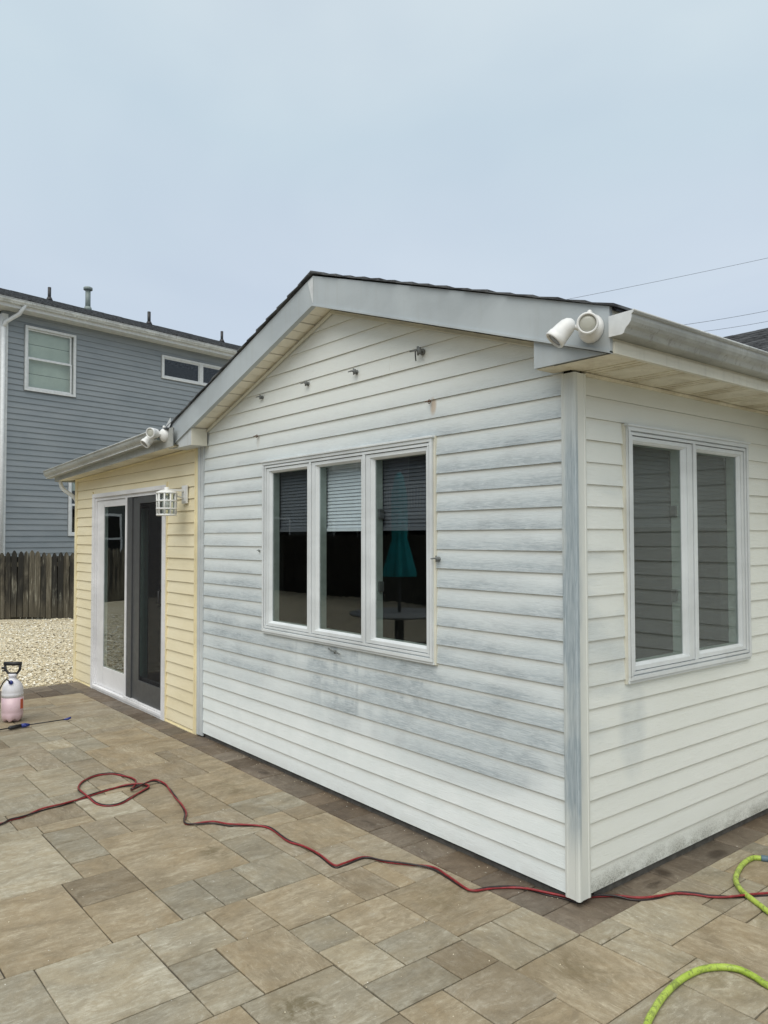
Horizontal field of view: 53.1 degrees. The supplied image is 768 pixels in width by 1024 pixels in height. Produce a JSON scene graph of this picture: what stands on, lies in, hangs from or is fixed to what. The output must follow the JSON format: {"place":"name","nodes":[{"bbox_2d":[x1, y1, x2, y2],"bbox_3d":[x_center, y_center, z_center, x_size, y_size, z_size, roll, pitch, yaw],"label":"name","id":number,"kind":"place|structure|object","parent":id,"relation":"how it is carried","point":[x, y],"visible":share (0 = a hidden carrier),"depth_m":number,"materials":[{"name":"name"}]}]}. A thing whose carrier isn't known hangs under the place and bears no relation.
{"place":"outdoors","nodes":[
{"label":"outdoors","id":0,"kind":"place"},
{"bbox_2d":[0,286,240,556],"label":"neighbour house","id":1,"kind":"structure","parent":0,"point":[76,382],"depth_m":18.19,"materials":[{"name":"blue plastic"}]},
{"bbox_2d":[24,325,75,397],"bbox_3d":[-7.783,-3.489,17.914,0.129,1.485,1.216,-2,-2,40],"label":"window","id":2,"kind":"structure","parent":1,"relation":"in","point":[38,360],"depth_m":17.94,"materials":[{"name":"white glass"}]},
{"bbox_2d":[68,482,74,535],"bbox_3d":[-7.123,-0.137,18.587,0.125,1.428,1.102,-2,-2,40],"label":"window","id":3,"kind":"structure","parent":1,"relation":"in","point":[71,486],"depth_m":18.15,"materials":[{"name":"white plastic"}]},
{"bbox_2d":[161,355,221,385],"bbox_3d":[-4.720,-3.785,21.556,0.070,0.620,3.521,-2,-2,40],"label":"window","id":4,"kind":"structure","parent":1,"relation":"in","point":[200,365],"depth_m":20.83,"materials":[{"name":"white plastic"}]},
{"bbox_2d":[0,682,767,1023],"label":"patio","id":5,"kind":"structure","parent":0,"point":[148,906],"depth_m":3.33,"materials":[{"name":"beige stone"}]},
{"bbox_2d":[0,662,70,729],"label":"pump sprayer","id":6,"kind":"object","parent":5,"relation":"on","point":[12,699],"visible":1,"depth_m":6.77,"materials":[{"name":"white plastic"}]},
{"bbox_2d":[0,772,767,902],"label":"extension cord","id":7,"kind":"object","parent":5,"relation":"on","point":[460,885],"visible":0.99,"depth_m":3.85,"materials":[{"name":"red rubber"}]},
{"bbox_2d":[643,855,767,1023],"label":"garden hose","id":8,"kind":"object","parent":5,"relation":"on","point":[668,990],"visible":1,"depth_m":2.86,"materials":[{"name":"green rubber"}]},
{"bbox_2d":[0,0,767,345],"label":"sky","id":9,"kind":"structure","parent":0,"point":[186,163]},
{"bbox_2d":[571,258,765,298],"bbox_3d":[14.880,-10.245,30.577,24.573,5.761,0.013,0,-2,-4],"label":"overhead line","id":10,"kind":"object","parent":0,"point":[666,279],"visible":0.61,"depth_m":30.27,"materials":[{"name":"grey metal"}]},
{"bbox_3d":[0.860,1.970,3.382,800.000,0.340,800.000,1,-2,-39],"label":"ground","id":11,"kind":"structure","parent":0,"visible":0},
{"bbox_2d":[0,617,77,690],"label":"gravel bed","id":12,"kind":"object","parent":11,"relation":"on","point":[42,673],"visible":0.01,"depth_m":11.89,"materials":[{"name":"beige gravel"}]},
{"bbox_2d":[0,550,73,618],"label":"picket fence","id":13,"kind":"object","parent":12,"relation":"on","point":[37,585],"visible":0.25,"depth_m":15.46,"materials":[{"name":"brown wood"}]},
{"bbox_2d":[43,270,767,903],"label":"house","id":14,"kind":"structure","parent":11,"relation":"on","point":[549,672],"depth_m":4.22,"materials":[{"name":"white plastic"}]},
{"bbox_2d":[90,485,165,720],"bbox_3d":[-2.542,0.843,7.657,0.116,2.123,1.968,1,-2,-39],"label":"sliding door","id":15,"kind":"structure","parent":14,"relation":"in","point":[147,695],"depth_m":7.60,"materials":[{"name":"white plastic"}]},
{"bbox_2d":[140,508,148,677],"bbox_3d":[-2.574,0.906,8.013,0.061,1.880,0.500,1,-2,-39],"label":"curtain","id":16,"kind":"object","parent":14,"relation":"hanging from","point":[144,593],"visible":0.27,"depth_m":7.85,"materials":[{"name":"grey fabric"}]},
{"bbox_2d":[140,426,167,447],"bbox_3d":[-1.925,-0.632,6.440,0.191,0.190,0.187,1,-2,-39],"label":"flood light","id":17,"kind":"object","parent":14,"relation":"attached to","point":[152,434],"visible":1,"depth_m":6.42,"materials":[{"name":"white paint"}]},
{"bbox_2d":[156,485,187,515],"bbox_3d":[-1.802,-0.098,6.504,0.260,0.263,0.180,1,-2,-39],"label":"wall lantern","id":18,"kind":"object","parent":14,"relation":"attached to","point":[166,500],"depth_m":6.45,"materials":[{"name":"white paint"}]},
{"bbox_2d":[279,470,306,531],"bbox_3d":[-0.591,-0.091,5.354,0.040,0.457,0.500,1,-2,-39],"label":"window blind","id":19,"kind":"object","parent":14,"relation":"attached to","point":[293,518],"depth_m":5.41,"materials":[{"name":"white plastic"}]},
{"bbox_2d":[326,463,360,530],"bbox_3d":[-0.219,-0.107,4.893,0.040,0.457,0.505,1,-2,-39],"label":"window blind","id":20,"kind":"object","parent":14,"relation":"attached to","point":[342,516],"depth_m":4.94,"materials":[{"name":"white plastic"}]},
{"bbox_2d":[260,435,437,664],"bbox_3d":[-0.281,0.228,4.856,0.097,1.234,1.833,1,-2,-39],"label":"window","id":21,"kind":"structure","parent":14,"relation":"in","point":[371,457],"depth_m":4.64,"materials":[{"name":"white plastic"}]},
{"bbox_2d":[348,368,357,374],"bbox_3d":[-0.188,-0.861,4.710,0.047,0.038,0.052,1,-2,-39],"label":"cable clip","id":22,"kind":"object","parent":14,"relation":"attached to","point":[354,371],"visible":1,"depth_m":4.70,"materials":[{"name":"grey metal"}]},
{"bbox_2d":[383,455,425,530],"bbox_3d":[0.151,-0.122,4.437,0.040,0.457,0.500,1,-2,-39],"label":"window blind","id":23,"kind":"object","parent":14,"relation":"attached to","point":[401,515],"depth_m":4.47,"materials":[{"name":"white plastic"}]},
{"bbox_2d":[409,346,424,360],"bbox_3d":[0.185,-0.873,4.236,0.064,0.078,0.067,1,-2,-39],"label":"cable clip","id":24,"kind":"object","parent":14,"relation":"attached to","point":[419,350],"visible":1,"depth_m":4.23,"materials":[{"name":"black rubber"}]},
{"bbox_2d":[430,556,440,561],"bbox_3d":[0.277,0.250,4.108,0.039,0.033,0.045,1,-2,-39],"label":"cable clip","id":25,"kind":"object","parent":14,"relation":"attached to","point":[437,559],"visible":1,"depth_m":4.10,"materials":[{"name":"grey plastic"}]},
{"bbox_2d":[546,310,603,347],"bbox_3d":[0.791,-0.758,3.140,0.185,0.163,0.230,1,-2,-39],"label":"flood light","id":26,"kind":"object","parent":14,"relation":"attached to","point":[589,326],"visible":1,"depth_m":3.13,"materials":[{"name":"white paint"}]},
{"bbox_2d":[633,446,670,527],"bbox_3d":[1.320,-0.146,3.919,0.490,0.447,0.040,1,-2,-39],"label":"window blind","id":27,"kind":"object","parent":14,"relation":"attached to","point":[643,515],"depth_m":3.96,"materials":[{"name":"grey plastic"}]},
{"bbox_2d":[621,423,751,683],"bbox_3d":[1.607,0.208,4.055,1.223,1.239,0.097,1,-2,-39],"label":"window","id":28,"kind":"structure","parent":14,"relation":"in","point":[687,656],"depth_m":4.02,"materials":[{"name":"white plastic"}]},
{"bbox_2d":[696,454,726,527],"bbox_3d":[1.780,-0.135,4.292,0.485,0.447,0.040,1,-2,-39],"label":"window blind","id":29,"kind":"object","parent":14,"relation":"attached to","point":[712,515],"depth_m":4.34,"materials":[{"name":"grey plastic"}]}
]}

